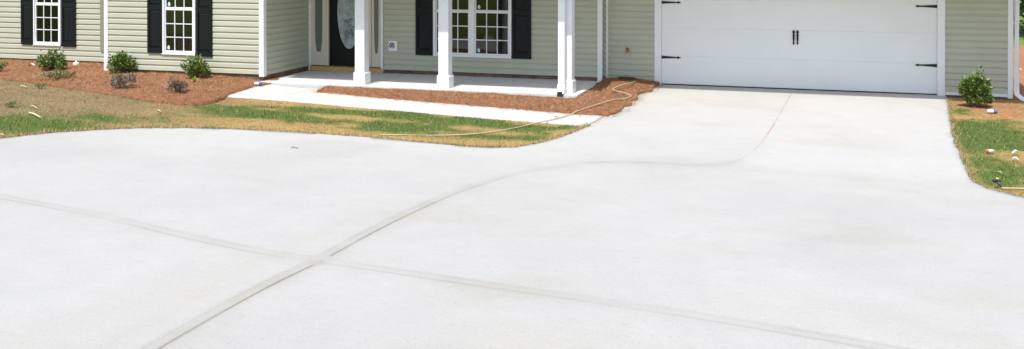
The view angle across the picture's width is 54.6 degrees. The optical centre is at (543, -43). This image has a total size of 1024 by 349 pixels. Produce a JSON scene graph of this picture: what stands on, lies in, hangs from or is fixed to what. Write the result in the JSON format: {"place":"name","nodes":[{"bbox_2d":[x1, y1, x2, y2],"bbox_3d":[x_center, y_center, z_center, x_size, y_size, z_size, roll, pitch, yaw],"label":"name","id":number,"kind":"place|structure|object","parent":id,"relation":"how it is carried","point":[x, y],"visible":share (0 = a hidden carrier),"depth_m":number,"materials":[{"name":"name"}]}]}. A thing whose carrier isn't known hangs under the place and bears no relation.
{"place":"outdoors","nodes":[
{"label":"outdoors","id":0,"kind":"place"},
{"bbox_2d":[227,84,601,125],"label":"walkway","id":1,"kind":"structure","parent":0,"point":[279,92],"depth_m":16.52,"materials":[{"name":"concrete"}]},
{"bbox_2d":[260,70,599,97],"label":"porch floor","id":2,"kind":"structure","parent":0,"point":[498,85],"depth_m":18.64,"materials":[{"name":"concrete"}]},
{"bbox_2d":[0,84,1023,348],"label":"driveway","id":3,"kind":"structure","parent":0,"point":[662,216],"depth_m":8.82,"materials":[{"name":"concrete"}]},
{"bbox_2d":[0,79,1023,197],"bbox_3d":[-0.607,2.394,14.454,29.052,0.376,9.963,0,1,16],"label":"grass","id":4,"kind":"structure","parent":0,"point":[949,110],"depth_m":14.81,"materials":[{"name":"green plant"}]},
{"bbox_2d":[5,100,19,106],"bbox_3d":[-8.371,2.311,15.540,0.195,0.152,0.265,0,1,32],"label":"grass tuft","id":5,"kind":"object","parent":4,"relation":"on","point":[10,103],"visible":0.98,"depth_m":15.54,"materials":[{"name":"green"}]},
{"bbox_2d":[34,82,46,88],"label":"grass tuft","id":6,"kind":"object","parent":4,"relation":"on","point":[40,85],"visible":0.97,"depth_m":17.82,"materials":[{"name":"green"}]},
{"bbox_2d":[0,59,278,105],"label":"mulch bed","id":7,"kind":"object","parent":4,"relation":"on","point":[152,98],"visible":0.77,"depth_m":18.28,"materials":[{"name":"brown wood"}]},
{"bbox_2d":[0,61,8,70],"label":"shrub","id":8,"kind":"object","parent":7,"relation":"on","point":[3,65],"visible":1,"depth_m":19.88,"materials":[{"name":"green plant"}]},
{"bbox_2d":[36,45,67,70],"bbox_3d":[-10.000,2.043,20.157,0.621,0.566,0.622,0,1,-37],"label":"shrub","id":9,"kind":"object","parent":7,"relation":"on","point":[48,61],"visible":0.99,"depth_m":20.08,"materials":[{"name":"green plant"}]},
{"bbox_2d":[39,68,74,78],"bbox_3d":[-9.223,2.227,18.867,0.571,0.255,0.714,0,1,16],"label":"withered plant","id":10,"kind":"object","parent":7,"relation":"on","point":[57,74],"visible":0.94,"depth_m":18.86,"materials":[{"name":"brown plant"}]},
{"bbox_2d":[106,50,137,73],"bbox_3d":[-8.403,2.071,19.668,0.630,0.518,0.575,0,1,16],"label":"shrub","id":11,"kind":"object","parent":7,"relation":"on","point":[120,61],"visible":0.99,"depth_m":19.55,"materials":[{"name":"green plant"}]},
{"bbox_2d":[109,71,136,88],"bbox_3d":[-7.526,2.197,17.717,0.484,0.354,0.497,0,1,-25],"label":"withered plant","id":12,"kind":"object","parent":7,"relation":"on","point":[118,80],"visible":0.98,"depth_m":17.67,"materials":[{"name":"brown plant"}]},
{"bbox_2d":[166,76,188,92],"bbox_3d":[-6.420,2.233,17.328,0.377,0.347,0.462,0,1,-7],"label":"withered plant","id":13,"kind":"object","parent":7,"relation":"on","point":[174,84],"visible":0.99,"depth_m":17.30,"materials":[{"name":"brown plant"}]},
{"bbox_2d":[179,54,212,78],"bbox_3d":[-6.617,2.082,18.945,0.554,0.517,0.609,0,1,16],"label":"shrub","id":14,"kind":"object","parent":7,"relation":"on","point":[196,66],"visible":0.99,"depth_m":18.84,"materials":[{"name":"green plant"}]},
{"bbox_2d":[312,75,663,117],"bbox_3d":[-1.100,2.374,17.912,5.905,0.217,3.516,0,1,16],"label":"mulch bed","id":15,"kind":"object","parent":4,"relation":"on","point":[587,112],"visible":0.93,"depth_m":16.99,"materials":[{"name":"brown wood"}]},
{"bbox_2d":[617,77,635,79],"bbox_3d":[1.546,2.255,18.588,0.359,0.060,0.156,0,1,16],"label":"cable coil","id":16,"kind":"object","parent":15,"relation":"on","point":[626,78],"visible":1,"depth_m":18.52,"materials":[{"name":"rubber"}]},
{"bbox_2d":[379,81,635,135],"bbox_3d":[0.132,2.422,16.041,1.215,0.281,5.987,0,1,44],"label":"garden hose","id":17,"kind":"object","parent":4,"relation":"on","point":[523,125],"visible":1,"depth_m":14.85,"materials":[{"name":"beige"}]},
{"bbox_2d":[957,66,993,106],"bbox_3d":[7.095,2.108,16.246,0.554,0.711,0.564,0,1,42],"label":"shrub","id":18,"kind":"object","parent":4,"relation":"on","point":[975,89],"visible":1,"depth_m":16.14,"materials":[{"name":"green plant"}]},
{"bbox_2d":[987,109,997,112],"bbox_3d":[7.066,2.416,15.604,0.151,0.055,0.054,0,1,22],"label":"drink can","id":19,"kind":"object","parent":4,"relation":"on","point":[991,111],"visible":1,"depth_m":15.58,"materials":[{"name":"white metal"}]},
{"bbox_2d":[992,178,1001,187],"bbox_3d":[5.121,2.535,11.155,0.137,0.062,0.121,13,24,-26],"label":"spray nozzle","id":20,"kind":"object","parent":4,"relation":"on","point":[997,180],"visible":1,"depth_m":11.15,"materials":[{"name":"grey plastic"}]},
{"bbox_2d":[1002,187,1023,189],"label":"garden hose","id":21,"kind":"object","parent":4,"relation":"on","point":[1011,188],"visible":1,"depth_m":11.09,"materials":[{"name":"beige"}]},
{"bbox_2d":[605,1,1023,99],"bbox_3d":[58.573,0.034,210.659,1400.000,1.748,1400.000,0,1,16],"label":"ground","id":22,"kind":"structure","parent":0,"point":[1021,62],"depth_m":23.46,"materials":[{"name":"soil"}]},
{"bbox_2d":[0,0,1023,100],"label":"house","id":23,"kind":"structure","parent":22,"relation":"on","point":[934,47],"depth_m":18.92,"materials":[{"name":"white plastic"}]},
{"bbox_2d":[33,0,60,45],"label":"window","id":24,"kind":"structure","parent":23,"relation":"in","point":[46,13],"depth_m":21.60,"materials":[{"name":"white plastic"}]},
{"bbox_2d":[162,0,195,55],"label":"window","id":25,"kind":"structure","parent":23,"relation":"in","point":[178,16],"depth_m":20.55,"materials":[{"name":"white plastic"}]},
{"bbox_2d":[329,0,354,65],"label":"front door","id":26,"kind":"structure","parent":23,"relation":"in","point":[341,12],"depth_m":20.37,"materials":[{"name":"black paint"}]},
{"bbox_2d":[433,0,511,58],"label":"window","id":27,"kind":"structure","parent":23,"relation":"in","point":[480,28],"depth_m":20.68,"materials":[{"name":"white plastic"}]},
{"bbox_2d":[662,0,936,94],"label":"garage door","id":28,"kind":"structure","parent":23,"relation":"in","point":[874,46],"depth_m":18.05,"materials":[{"name":"metal"}]},
{"bbox_2d":[1013,0,1023,38],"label":"tree","id":29,"kind":"object","parent":22,"relation":"on","point":[1021,9],"visible":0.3,"depth_m":29.55,"materials":[{"name":"green plant"}]}
]}

